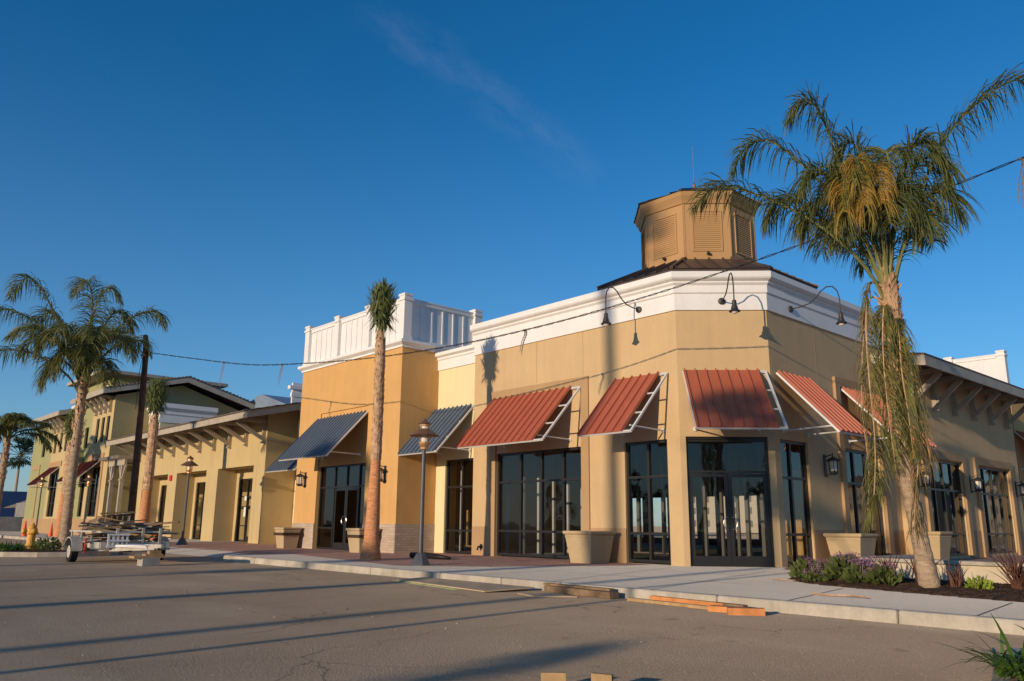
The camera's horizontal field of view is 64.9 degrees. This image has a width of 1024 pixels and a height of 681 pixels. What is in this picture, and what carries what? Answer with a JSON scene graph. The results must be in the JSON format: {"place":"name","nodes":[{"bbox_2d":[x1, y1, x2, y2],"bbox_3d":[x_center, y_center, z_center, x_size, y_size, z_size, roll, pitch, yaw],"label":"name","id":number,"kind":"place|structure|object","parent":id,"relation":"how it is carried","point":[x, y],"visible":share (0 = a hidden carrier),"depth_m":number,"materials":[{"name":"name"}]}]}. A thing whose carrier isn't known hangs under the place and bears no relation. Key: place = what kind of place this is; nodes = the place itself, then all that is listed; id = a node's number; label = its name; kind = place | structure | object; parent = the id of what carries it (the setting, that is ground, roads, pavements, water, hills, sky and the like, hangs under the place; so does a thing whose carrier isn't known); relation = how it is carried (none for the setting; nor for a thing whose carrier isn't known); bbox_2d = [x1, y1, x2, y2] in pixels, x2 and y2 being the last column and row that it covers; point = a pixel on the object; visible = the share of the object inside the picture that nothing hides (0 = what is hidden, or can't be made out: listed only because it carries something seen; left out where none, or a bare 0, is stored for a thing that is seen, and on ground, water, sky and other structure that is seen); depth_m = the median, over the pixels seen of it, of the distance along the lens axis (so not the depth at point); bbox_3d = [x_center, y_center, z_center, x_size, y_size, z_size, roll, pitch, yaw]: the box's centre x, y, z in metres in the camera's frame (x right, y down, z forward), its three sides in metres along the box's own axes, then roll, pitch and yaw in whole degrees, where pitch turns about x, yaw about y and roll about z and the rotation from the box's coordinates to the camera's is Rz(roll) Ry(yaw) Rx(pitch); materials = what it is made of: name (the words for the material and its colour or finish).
{"place":"outdoors","nodes":[
{"label":"outdoors","id":0,"kind":"place"},
{"bbox_2d":[240,394,298,430],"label":"distant roof block","id":1,"kind":"structure","parent":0,"point":[262,400],"depth_m":59.37,"materials":[{"name":"white"}]},
{"bbox_2d":[0,526,1023,680],"bbox_3d":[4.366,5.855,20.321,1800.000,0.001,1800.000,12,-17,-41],"label":"asphalt road","id":2,"kind":"structure","parent":0,"point":[573,638],"depth_m":8.59,"materials":[{"name":"grey asphalt"}]},
{"bbox_2d":[0,436,34,490],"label":"tall fan palm","id":3,"kind":"object","parent":2,"relation":"on","point":[25,443],"visible":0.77,"depth_m":127.00,"materials":[{"name":"green plant"}]},
{"bbox_2d":[0,412,61,508],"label":"queen palm","id":4,"kind":"object","parent":2,"relation":"on","point":[11,422],"visible":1,"depth_m":52.34,"materials":[{"name":"green plant"}]},
{"bbox_2d":[0,545,95,551],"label":"island mulch","id":5,"kind":"object","parent":2,"relation":"on","point":[44,550],"visible":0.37,"depth_m":27.60,"materials":[{"name":"brown soil"}]},
{"bbox_2d":[0,540,28,550],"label":"lily plant","id":6,"kind":"object","parent":5,"relation":"on","point":[18,546],"visible":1,"depth_m":27.50,"materials":[{"name":"green plant"}]},
{"bbox_2d":[21,523,37,549],"bbox_3d":[-16.888,6.892,28.300,0.537,0.950,0.537,0,-13,3],"label":"fire hydrant","id":7,"kind":"object","parent":5,"relation":"on","point":[31,531],"visible":0.91,"depth_m":28.16,"materials":[{"name":"yellow metal"}]},
{"bbox_2d":[32,535,61,549],"bbox_3d":[-15.974,6.942,27.687,0.970,0.533,0.956,12,-17,-41],"label":"shrub","id":8,"kind":"object","parent":5,"relation":"on","point":[39,544],"visible":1,"depth_m":27.54,"materials":[{"name":"green plant"}]},
{"bbox_2d":[0,271,174,549],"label":"queen palm","id":9,"kind":"object","parent":5,"relation":"on","point":[85,351],"visible":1,"depth_m":29.76,"materials":[{"name":"green plant"}]},
{"bbox_2d":[0,544,110,556],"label":"kerb","id":10,"kind":"structure","parent":2,"relation":"on","point":[98,552],"depth_m":25.65,"materials":[{"name":"concrete"}]},
{"bbox_2d":[63,528,171,561],"bbox_3d":[-10.879,5.815,22.889,2.680,0.950,5.050,12,-17,-41],"label":"flatbed trailer","id":11,"kind":"object","parent":2,"relation":"on","point":[73,546],"visible":0.88,"depth_m":22.59,"materials":[{"name":"paint"}]},
{"bbox_2d":[78,511,135,532],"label":"wooden planks","id":12,"kind":"object","parent":11,"relation":"on","point":[121,516],"visible":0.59,"depth_m":24.37,"materials":[{"name":"brown wood"}]},
{"bbox_2d":[106,534,129,547],"bbox_3d":[-10.826,5.501,22.141,0.580,0.370,0.060,12,-17,-41],"label":"white rack","id":13,"kind":"object","parent":11,"relation":"on","point":[113,540],"visible":0.87,"depth_m":22.11,"materials":[{"name":"white metal"}]},
{"bbox_2d":[123,335,148,551],"bbox_3d":[-14.898,3.961,31.714,0.398,8.730,1.452,12,-17,-41],"label":"timber pole","id":14,"kind":"object","parent":2,"relation":"on","point":[136,456],"visible":0.77,"depth_m":31.42,"materials":[{"name":"black wood"}]},
{"bbox_2d":[146,157,1023,365],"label":"overhead cable","id":15,"kind":"object","parent":14,"relation":"attached to","point":[575,316],"visible":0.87,"depth_m":20.05,"materials":[{"name":"black plastic"}]},
{"bbox_2d":[129,550,165,565],"bbox_3d":[-9.591,5.731,21.200,0.800,0.385,0.450,12,-17,-41],"label":"block prop","id":16,"kind":"object","parent":2,"relation":"on","point":[151,558],"visible":1,"depth_m":21.09,"materials":[{"name":"concrete"}]},
{"bbox_2d":[394,580,464,589],"bbox_3d":[-1.367,4.707,15.561,0.772,0.019,2.614,9,-15,-33],"label":"plywood sheet","id":17,"kind":"object","parent":2,"relation":"on","point":[430,585],"visible":0.36,"depth_m":15.13,"materials":[{"name":"brown wood"}]},
{"bbox_2d":[397,577,534,591],"bbox_3d":[-1.126,4.591,15.188,1.000,0.053,3.500,12,-17,-41],"label":"plywood sheet","id":18,"kind":"object","parent":17,"relation":"on","point":[475,586],"visible":1,"depth_m":14.93,"materials":[{"name":"beige wood"}]},
{"bbox_2d":[4,560,932,672],"bbox_3d":[-5.637,4.478,14.744,8.470,0.027,22.929,12,-17,-41],"label":"gravel debris","id":19,"kind":"object","parent":2,"relation":"on","point":[372,616],"visible":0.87,"depth_m":10.42,"materials":[{"name":"grey gravel"}]},
{"bbox_2d":[517,593,576,596],"bbox_3d":[0.554,4.209,13.313,0.541,0.024,1.108,7,-14,-27],"label":"plywood sheet","id":20,"kind":"object","parent":2,"relation":"on","point":[545,595],"visible":1,"depth_m":13.24,"materials":[{"name":"wood"}]},
{"bbox_2d":[541,672,565,680],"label":"lumber piece","id":21,"kind":"object","parent":2,"relation":"on","point":[553,676],"visible":1,"depth_m":5.73,"materials":[{"name":"beige wood"}]},
{"bbox_2d":[544,585,618,598],"bbox_3d":[1.137,4.202,13.472,0.200,0.100,1.659,10,-16,-35],"label":"lumber piece","id":22,"kind":"object","parent":2,"relation":"on","point":[588,592],"visible":0.93,"depth_m":13.29,"materials":[{"name":"brown wood"}]},
{"bbox_2d":[543,583,614,590],"bbox_3d":[1.109,4.165,13.627,0.120,0.035,1.602,11,-16,-38],"label":"lumber piece","id":23,"kind":"object","parent":22,"relation":"on","point":[582,587],"visible":1,"depth_m":13.51,"materials":[{"name":"wood"}]},
{"bbox_2d":[591,672,613,680],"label":"lumber piece","id":24,"kind":"object","parent":2,"relation":"on","point":[601,677],"visible":1,"depth_m":5.70,"materials":[{"name":"beige wood"}]},
{"bbox_2d":[211,555,1023,635],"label":"kerb","id":25,"kind":"structure","parent":2,"relation":"on","point":[944,620],"depth_m":11.19,"materials":[{"name":"concrete"}]},
{"bbox_2d":[627,598,707,609],"bbox_3d":[2.366,3.866,11.818,0.090,0.045,1.808,10,-16,-36],"label":"lumber piece","id":26,"kind":"object","parent":2,"relation":"on","point":[696,606],"visible":0.79,"depth_m":11.82,"materials":[{"name":"brown wood"}]},
{"bbox_2d":[650,595,722,605],"bbox_3d":[2.574,3.861,11.875,0.090,0.090,1.408,10,-16,-35],"label":"lumber piece","id":27,"kind":"object","parent":2,"relation":"on","point":[681,600],"visible":0.57,"depth_m":11.85,"materials":[{"name":"wood"}]},
{"bbox_2d":[708,605,734,612],"bbox_3d":[2.985,3.671,10.984,0.604,0.075,0.160,-10,-17,40],"label":"lumber piece","id":28,"kind":"object","parent":2,"relation":"on","point":[717,608],"visible":0.57,"depth_m":11.03,"materials":[{"name":"orange wood"}]},
{"bbox_2d":[727,607,764,615],"bbox_3d":[3.115,3.608,10.724,0.476,0.090,0.140,-1,-13,8],"label":"lumber piece","id":29,"kind":"object","parent":2,"relation":"on","point":[746,611],"visible":1,"depth_m":10.66,"materials":[{"name":"orange wood"}]},
{"bbox_2d":[991,648,1021,680],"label":"kerb","id":30,"kind":"structure","parent":2,"relation":"on","point":[995,677],"depth_m":5.64,"materials":[{"name":"concrete"}]},
{"bbox_2d":[992,648,1023,680],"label":"island mulch","id":31,"kind":"object","parent":2,"relation":"on","point":[1013,679],"visible":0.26,"depth_m":5.55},
{"bbox_2d":[930,614,1023,680],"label":"lily plant","id":32,"kind":"object","parent":31,"relation":"on","point":[1010,664],"visible":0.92,"depth_m":5.59,"materials":[{"name":"green plant"}]},
{"bbox_2d":[0,531,1023,618],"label":"pavement","id":33,"kind":"structure","parent":0,"point":[764,584],"depth_m":15.02,"materials":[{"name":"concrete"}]},
{"bbox_2d":[0,503,25,530],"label":"block wall","id":34,"kind":"structure","parent":33,"relation":"on","point":[14,523],"depth_m":70.97,"materials":[{"name":"concrete"}]},
{"bbox_2d":[0,491,26,516],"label":"striped store","id":35,"kind":"structure","parent":33,"relation":"on","point":[9,498],"depth_m":92.76,"materials":[{"name":"blue"}]},
{"bbox_2d":[52,407,87,536],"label":"fan palm","id":36,"kind":"object","parent":33,"relation":"on","point":[68,431],"visible":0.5,"depth_m":50.42,"materials":[{"name":"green plant"}]},
{"bbox_2d":[78,474,95,535],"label":"street lamp","id":37,"kind":"object","parent":33,"relation":"on","point":[89,479],"visible":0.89,"depth_m":52.30,"materials":[{"name":"black metal"}]},
{"bbox_2d":[99,455,132,514],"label":"pergola","id":38,"kind":"object","parent":33,"relation":"on","point":[120,461],"visible":0.65,"depth_m":52.31,"materials":[{"name":"white wood"}]},
{"bbox_2d":[21,369,255,535],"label":"green building","id":39,"kind":"structure","parent":33,"relation":"on","point":[109,414],"depth_m":58.00,"materials":[{"name":"paint"}]},
{"bbox_2d":[27,467,58,487],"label":"metal awning","id":40,"kind":"object","parent":39,"relation":"attached to","point":[44,474],"visible":0.97,"depth_m":62.82,"materials":[{"name":"red metal"}]},
{"bbox_2d":[47,473,57,516],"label":"window","id":41,"kind":"structure","parent":39,"relation":"in","point":[55,473],"depth_m":63.58,"materials":[{"name":"black"}]},
{"bbox_2d":[56,460,99,484],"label":"metal awning","id":42,"kind":"object","parent":39,"relation":"attached to","point":[83,467],"visible":0.66,"depth_m":55.43,"materials":[{"name":"red metal"}]},
{"bbox_2d":[88,467,100,516],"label":"window","id":43,"kind":"structure","parent":39,"relation":"in","point":[95,500],"depth_m":55.65,"materials":[{"name":"black"}]},
{"bbox_2d":[138,376,170,538],"bbox_3d":[-17.536,5.643,39.056,1.339,8.082,1.483,12,-17,-41],"label":"fan palm","id":44,"kind":"object","parent":33,"relation":"on","point":[156,399],"visible":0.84,"depth_m":39.14,"materials":[{"name":"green plant"}]},
{"bbox_2d":[147,403,217,428],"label":"cream parapet block","id":45,"kind":"structure","parent":33,"relation":"on","point":[175,414],"depth_m":55.61,"materials":[{"name":"paint"}]},
{"bbox_2d":[106,402,300,543],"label":"arcade shops","id":46,"kind":"structure","parent":33,"relation":"on","point":[235,455],"depth_m":42.31,"materials":[{"name":"paint"}]},
{"bbox_2d":[192,482,205,538],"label":"window","id":47,"kind":"structure","parent":46,"relation":"in","point":[198,485],"depth_m":46.36,"materials":[{"name":"black"}]},
{"bbox_2d":[236,478,252,541],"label":"window","id":48,"kind":"structure","parent":46,"relation":"in","point":[241,482],"depth_m":42.13,"materials":[{"name":"black"}]},
{"bbox_2d":[288,383,301,522],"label":"cream rear shop","id":49,"kind":"structure","parent":33,"relation":"on","point":[296,393],"depth_m":42.80,"materials":[{"name":"paint"}]},
{"bbox_2d":[265,437,298,472],"bbox_3d":[-10.134,5.292,37.910,1.718,1.802,2.900,12,-17,-41],"label":"metal awning","id":50,"kind":"object","parent":49,"relation":"attached to","point":[276,465],"visible":0.38,"depth_m":37.47,"materials":[{"name":"blue metal"}]},
{"bbox_2d":[320,146,1023,566],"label":"corner shop","id":51,"kind":"structure","parent":33,"relation":"on","point":[532,500],"depth_m":23.62,"materials":[{"name":"beige paint"}]},
{"bbox_2d":[455,386,580,448],"bbox_3d":[0.129,2.352,24.616,1.718,1.802,3.910,12,-17,-41],"label":"metal awning","id":52,"kind":"object","parent":51,"relation":"attached to","point":[512,419],"visible":1,"depth_m":24.49,"materials":[{"name":"red metal"}]},
{"bbox_2d":[497,447,580,558],"bbox_3d":[0.843,4.981,24.678,0.100,3.200,3.800,12,-17,-41],"label":"window","id":53,"kind":"structure","parent":51,"relation":"in","point":[564,505],"depth_m":24.79,"materials":[{"name":"black"}]},
{"bbox_2d":[601,287,641,325],"bbox_3d":[3.010,-0.846,22.175,1.585,1.167,0.290,12,-17,-41],"label":"gooseneck lamp","id":54,"kind":"object","parent":51,"relation":"attached to","point":[605,322],"visible":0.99,"depth_m":21.77,"materials":[{"name":"grey metal"}]},
{"bbox_2d":[577,371,667,436],"bbox_3d":[2.961,1.687,21.586,1.718,1.802,1.850,12,-17,-41],"label":"metal awning","id":55,"kind":"object","parent":51,"relation":"attached to","point":[615,408],"visible":1,"depth_m":21.51,"materials":[{"name":"red metal"}]},
{"bbox_2d":[626,439,670,563],"bbox_3d":[3.695,4.311,21.627,0.100,3.200,1.460,12,-17,-41],"label":"window","id":56,"kind":"structure","parent":51,"relation":"in","point":[649,476],"depth_m":21.75,"materials":[{"name":"black"}]},
{"bbox_2d":[689,473,731,563],"bbox_3d":[5.091,4.587,20.668,0.990,2.320,0.113,0,-13,3],"label":"door","id":57,"kind":"structure","parent":51,"relation":"in","point":[696,559],"depth_m":20.62,"materials":[{"name":"black"}]},
{"bbox_2d":[718,273,739,313],"bbox_3d":[5.633,-1.092,20.994,0.290,1.167,1.585,0,-13,3],"label":"gooseneck lamp","id":58,"kind":"object","parent":51,"relation":"attached to","point":[734,309],"visible":1,"depth_m":20.34,"materials":[{"name":"grey metal"}]},
{"bbox_2d":[686,437,774,566],"bbox_3d":[5.596,4.135,20.780,2.120,3.280,0.100,0,-13,3],"label":"window","id":59,"kind":"structure","parent":51,"relation":"in","point":[711,439],"depth_m":20.88,"materials":[{"name":"black"}]},
{"bbox_2d":[682,368,787,430],"bbox_3d":[5.584,1.438,20.391,2.210,1.802,1.718,0,-13,3],"label":"metal awning","id":60,"kind":"object","parent":51,"relation":"attached to","point":[728,399],"visible":1,"depth_m":20.27,"materials":[{"name":"red metal"}]},
{"bbox_2d":[728,474,771,564],"bbox_3d":[6.090,4.585,20.621,0.990,2.320,0.113,0,-13,3],"label":"door","id":61,"kind":"structure","parent":51,"relation":"in","point":[755,560],"depth_m":20.57,"materials":[{"name":"black"}]},
{"bbox_2d":[780,439,812,564],"bbox_3d":[7.473,4.277,21.353,1.450,3.210,0.100,12,-17,-41],"label":"window","id":62,"kind":"structure","parent":51,"relation":"in","point":[790,478],"depth_m":21.51,"materials":[{"name":"black"}]},
{"bbox_2d":[788,286,846,325],"bbox_3d":[8.305,-0.853,21.937,0.290,1.167,1.585,12,-17,-41],"label":"gooseneck lamp","id":63,"kind":"object","parent":51,"relation":"attached to","point":[841,321],"visible":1,"depth_m":21.48,"materials":[{"name":"grey metal"}]},
{"bbox_2d":[776,370,870,437],"bbox_3d":[8.233,1.665,21.280,1.770,1.802,1.718,12,-17,-41],"label":"metal awning","id":64,"kind":"object","parent":51,"relation":"attached to","point":[830,410],"visible":0.92,"depth_m":21.10,"materials":[{"name":"red metal"}]},
{"bbox_2d":[823,453,839,476],"bbox_3d":[8.918,3.457,22.399,0.364,0.660,0.460,12,-17,-41],"label":"wall lantern","id":65,"kind":"object","parent":51,"relation":"attached to","point":[833,465],"depth_m":22.34,"materials":[{"name":"grey metal"}]},
{"bbox_2d":[845,449,885,555],"bbox_3d":[10.427,4.903,23.977,2.450,3.210,0.100,12,-17,-41],"label":"window","id":66,"kind":"structure","parent":51,"relation":"in","point":[856,514],"depth_m":24.19,"materials":[{"name":"black"}]},
{"bbox_2d":[841,386,936,448],"bbox_3d":[11.176,2.288,23.894,2.400,1.802,1.718,12,-17,-41],"label":"metal awning","id":67,"kind":"object","parent":51,"relation":"attached to","point":[850,393],"visible":0.38,"depth_m":23.73,"materials":[{"name":"red metal"}]},
{"bbox_2d":[788,577,1023,601],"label":"mulch bed","id":68,"kind":"object","parent":33,"relation":"on","point":[1002,592],"visible":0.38,"depth_m":12.68,"materials":[{"name":"brown soil"}]},
{"bbox_2d":[787,555,818,577],"bbox_3d":[5.673,4.351,15.464,0.695,0.433,0.727,0,-13,3],"label":"statice plant","id":69,"kind":"object","parent":68,"relation":"on","point":[800,564],"visible":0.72,"depth_m":15.40,"materials":[{"name":"green plant"}]},
{"bbox_2d":[801,565,826,581],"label":"statice plant","id":70,"kind":"object","parent":68,"relation":"on","point":[807,576],"visible":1,"depth_m":14.60,"materials":[{"name":"green plant"}]},
{"bbox_2d":[821,550,859,579],"bbox_3d":[5.982,4.048,14.514,0.839,0.549,0.795,12,-17,-41],"label":"statice plant","id":71,"kind":"object","parent":68,"relation":"on","point":[832,569],"visible":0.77,"depth_m":14.42,"materials":[{"name":"green plant"}]},
{"bbox_2d":[685,62,1023,587],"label":"queen palm","id":72,"kind":"object","parent":68,"relation":"on","point":[871,209],"visible":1,"depth_m":13.88,"materials":[{"name":"green plant"}]},
{"bbox_2d":[842,555,884,583],"bbox_3d":[6.076,3.955,13.974,0.735,0.489,0.754,12,-17,-41],"label":"statice plant","id":73,"kind":"object","parent":68,"relation":"on","point":[851,573],"visible":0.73,"depth_m":13.84,"materials":[{"name":"green plant"}]},
{"bbox_2d":[862,552,901,570],"bbox_3d":[6.636,3.961,14.252,0.739,0.614,0.729,12,-17,-41],"label":"plant","id":74,"kind":"object","parent":68,"relation":"on","point":[889,561],"visible":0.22,"depth_m":14.28,"materials":[{"name":"purple plant"}]},
{"bbox_2d":[861,559,904,585],"bbox_3d":[6.244,3.896,13.562,0.685,0.424,0.673,12,-17,-41],"label":"statice plant","id":75,"kind":"object","parent":68,"relation":"on","point":[877,576],"visible":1,"depth_m":13.42,"materials":[{"name":"green plant"}]},
{"bbox_2d":[938,557,968,586],"bbox_3d":[7.040,3.712,12.857,0.375,0.506,0.663,-3,-13,14],"label":"flax plant","id":76,"kind":"object","parent":68,"relation":"on","point":[956,582],"visible":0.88,"depth_m":12.80,"materials":[{"name":"red plant"}]},
{"bbox_2d":[964,575,993,589],"bbox_3d":[7.184,3.729,12.399,0.415,0.250,0.401,-1,-13,8],"label":"shrub","id":77,"kind":"object","parent":68,"relation":"on","point":[979,583],"visible":0.94,"depth_m":12.34,"materials":[{"name":"green plant"}]},
{"bbox_2d":[981,540,1023,589],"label":"flax plant","id":78,"kind":"object","parent":68,"relation":"on","point":[1016,571],"visible":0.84,"depth_m":12.41,"materials":[{"name":"red plant"}]},
{"bbox_2d":[860,554,1023,583],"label":"terrace wall","id":79,"kind":"structure","parent":33,"relation":"on","point":[975,569],"depth_m":14.40,"materials":[{"name":"concrete"}]},
{"bbox_2d":[0,0,1023,525],"label":"sky","id":80,"kind":"structure","parent":0,"point":[242,172],"materials":[{"name":"blue"}]},
{"bbox_2d":[170,542,1023,569],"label":"brick paving","id":81,"kind":"structure","parent":0,"point":[456,559],"depth_m":25.04,"materials":[{"name":"brick"}]},
{"bbox_2d":[176,455,198,544],"bbox_3d":[-14.296,6.985,35.346,0.760,3.850,0.760,12,-17,-41],"label":"street lamp","id":82,"kind":"object","parent":81,"relation":"on","point":[189,463],"visible":1,"depth_m":35.35,"materials":[{"name":"black metal"}]},
{"bbox_2d":[273,527,301,547],"bbox_3d":[-8.868,7.786,31.787,0.800,0.800,0.800,12,-17,-41],"label":"square planter","id":83,"kind":"object","parent":81,"relation":"on","point":[287,537],"visible":0.98,"depth_m":31.55,"materials":[{"name":"concrete"}]},
{"bbox_2d":[346,528,380,552],"bbox_3d":[-5.160,6.905,27.822,0.877,0.820,0.877,12,-17,-41],"label":"square planter","id":84,"kind":"object","parent":81,"relation":"on","point":[355,536],"visible":0.57,"depth_m":27.48,"materials":[{"name":"concrete"}]},
{"bbox_2d":[359,277,399,559],"bbox_3d":[-3.877,2.104,23.193,1.153,8.164,1.118,12,-17,-41],"label":"fan palm","id":85,"kind":"object","parent":81,"relation":"on","point":[383,301],"visible":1,"depth_m":23.07,"materials":[{"name":"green plant"}]},
{"bbox_2d":[292,292,482,552],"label":"orange shop","id":86,"kind":"structure","parent":81,"relation":"on","point":[330,503],"depth_m":30.19,"materials":[{"name":"paint"}]},
{"bbox_2d":[278,410,367,460],"bbox_3d":[-7.168,3.605,30.399,1.718,1.802,3.610,12,-17,-41],"label":"metal awning","id":87,"kind":"object","parent":86,"relation":"attached to","point":[319,438],"visible":1,"depth_m":30.15,"materials":[{"name":"blue metal"}]},
{"bbox_2d":[332,488,346,547],"bbox_3d":[-6.552,6.750,30.523,0.113,2.260,0.835,12,-17,-41],"label":"door","id":88,"kind":"structure","parent":86,"relation":"in","point":[334,544],"depth_m":30.57,"materials":[{"name":"black"}]},
{"bbox_2d":[316,463,365,549],"bbox_3d":[-6.392,6.294,30.499,0.100,3.140,3.530,12,-17,-41],"label":"window","id":89,"kind":"structure","parent":86,"relation":"in","point":[360,485],"depth_m":30.88,"materials":[{"name":"black"}]},
{"bbox_2d":[344,487,357,547],"bbox_3d":[-5.979,6.615,29.910,0.113,2.260,0.845,12,-17,-41],"label":"door","id":90,"kind":"structure","parent":86,"relation":"in","point":[346,545],"depth_m":30.09,"materials":[{"name":"black"}]},
{"bbox_2d":[410,419,438,565],"bbox_3d":[-2.230,3.746,20.108,0.760,3.600,0.760,12,-17,-41],"label":"street lamp","id":91,"kind":"object","parent":81,"relation":"on","point":[424,433],"visible":0.99,"depth_m":20.09,"materials":[{"name":"grey metal"}]},
{"bbox_2d":[409,552,450,559],"bbox_3d":[-2.347,6.220,23.266,1.632,0.180,0.271,-11,-17,41],"label":"black bag","id":92,"kind":"object","parent":81,"relation":"on","point":[428,555],"visible":0.81,"depth_m":23.08,"materials":[{"name":"black plastic"}]},
{"bbox_2d":[434,344,474,553],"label":"cream shop","id":93,"kind":"structure","parent":81,"relation":"on","point":[456,368],"depth_m":28.51,"materials":[{"name":"paint"}]},
{"bbox_2d":[398,403,473,455],"bbox_3d":[-2.629,3.083,27.929,1.718,1.802,2.180,12,-17,-41],"label":"metal awning","id":94,"kind":"object","parent":93,"relation":"attached to","point":[443,421],"visible":0.9,"depth_m":27.78,"materials":[{"name":"blue metal"}]},
{"bbox_2d":[445,458,472,553],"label":"window","id":95,"kind":"structure","parent":93,"relation":"in","point":[448,486],"depth_m":27.95,"materials":[{"name":"black"}]},
{"bbox_2d":[563,531,615,563],"bbox_3d":[2.097,5.580,21.767,1.038,0.840,1.038,12,-17,-41],"label":"square planter","id":96,"kind":"object","parent":81,"relation":"on","point":[590,547],"visible":0.97,"depth_m":21.46,"materials":[{"name":"concrete"}]},
{"bbox_2d":[823,533,878,557],"bbox_3d":[9.030,5.557,21.391,1.038,0.840,1.038,12,-17,-41],"label":"square planter","id":97,"kind":"object","parent":81,"relation":"on","point":[860,543],"visible":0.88,"depth_m":21.12,"materials":[{"name":"concrete"}]},
{"bbox_2d":[906,531,952,559],"bbox_3d":[12.627,6.216,24.275,0.997,0.900,0.997,12,-17,-41],"label":"square planter","id":98,"kind":"object","parent":81,"relation":"on","point":[940,543],"visible":0.63,"depth_m":23.87,"materials":[{"name":"concrete"}]},
{"bbox_2d":[870,352,1023,558],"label":"wing","id":99,"kind":"structure","parent":81,"relation":"on","point":[973,421],"depth_m":28.86,"materials":[{"name":"beige paint"}]},
{"bbox_2d":[928,459,968,555],"bbox_3d":[14.674,5.673,27.320,3.150,3.150,0.100,12,-17,-41],"label":"window","id":100,"kind":"structure","parent":99,"relation":"in","point":[943,490],"depth_m":27.66,"materials":[{"name":"black"}]},
{"bbox_2d":[969,474,983,492],"bbox_3d":[16.635,5.118,28.789,0.364,0.660,0.460,12,-17,-41],"label":"wall lantern","id":101,"kind":"object","parent":99,"relation":"attached to","point":[977,480],"depth_m":28.72,"materials":[{"name":"grey metal"}]},
{"bbox_2d":[931,431,1023,544],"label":"window","id":102,"kind":"structure","parent":99,"relation":"attached to","point":[1019,441],"depth_m":34.30,"materials":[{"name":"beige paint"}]},
{"bbox_2d":[943,350,1023,432],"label":"parapet block","id":103,"kind":"structure","parent":99,"relation":"on","point":[994,365],"depth_m":38.09,"materials":[{"name":"white paint"}]},
{"bbox_2d":[979,467,1015,553],"bbox_3d":[18.275,6.435,30.518,3.500,3.150,0.100,12,-17,-41],"label":"window","id":104,"kind":"structure","parent":99,"relation":"in","point":[997,471],"depth_m":30.75,"materials":[{"name":"black"}]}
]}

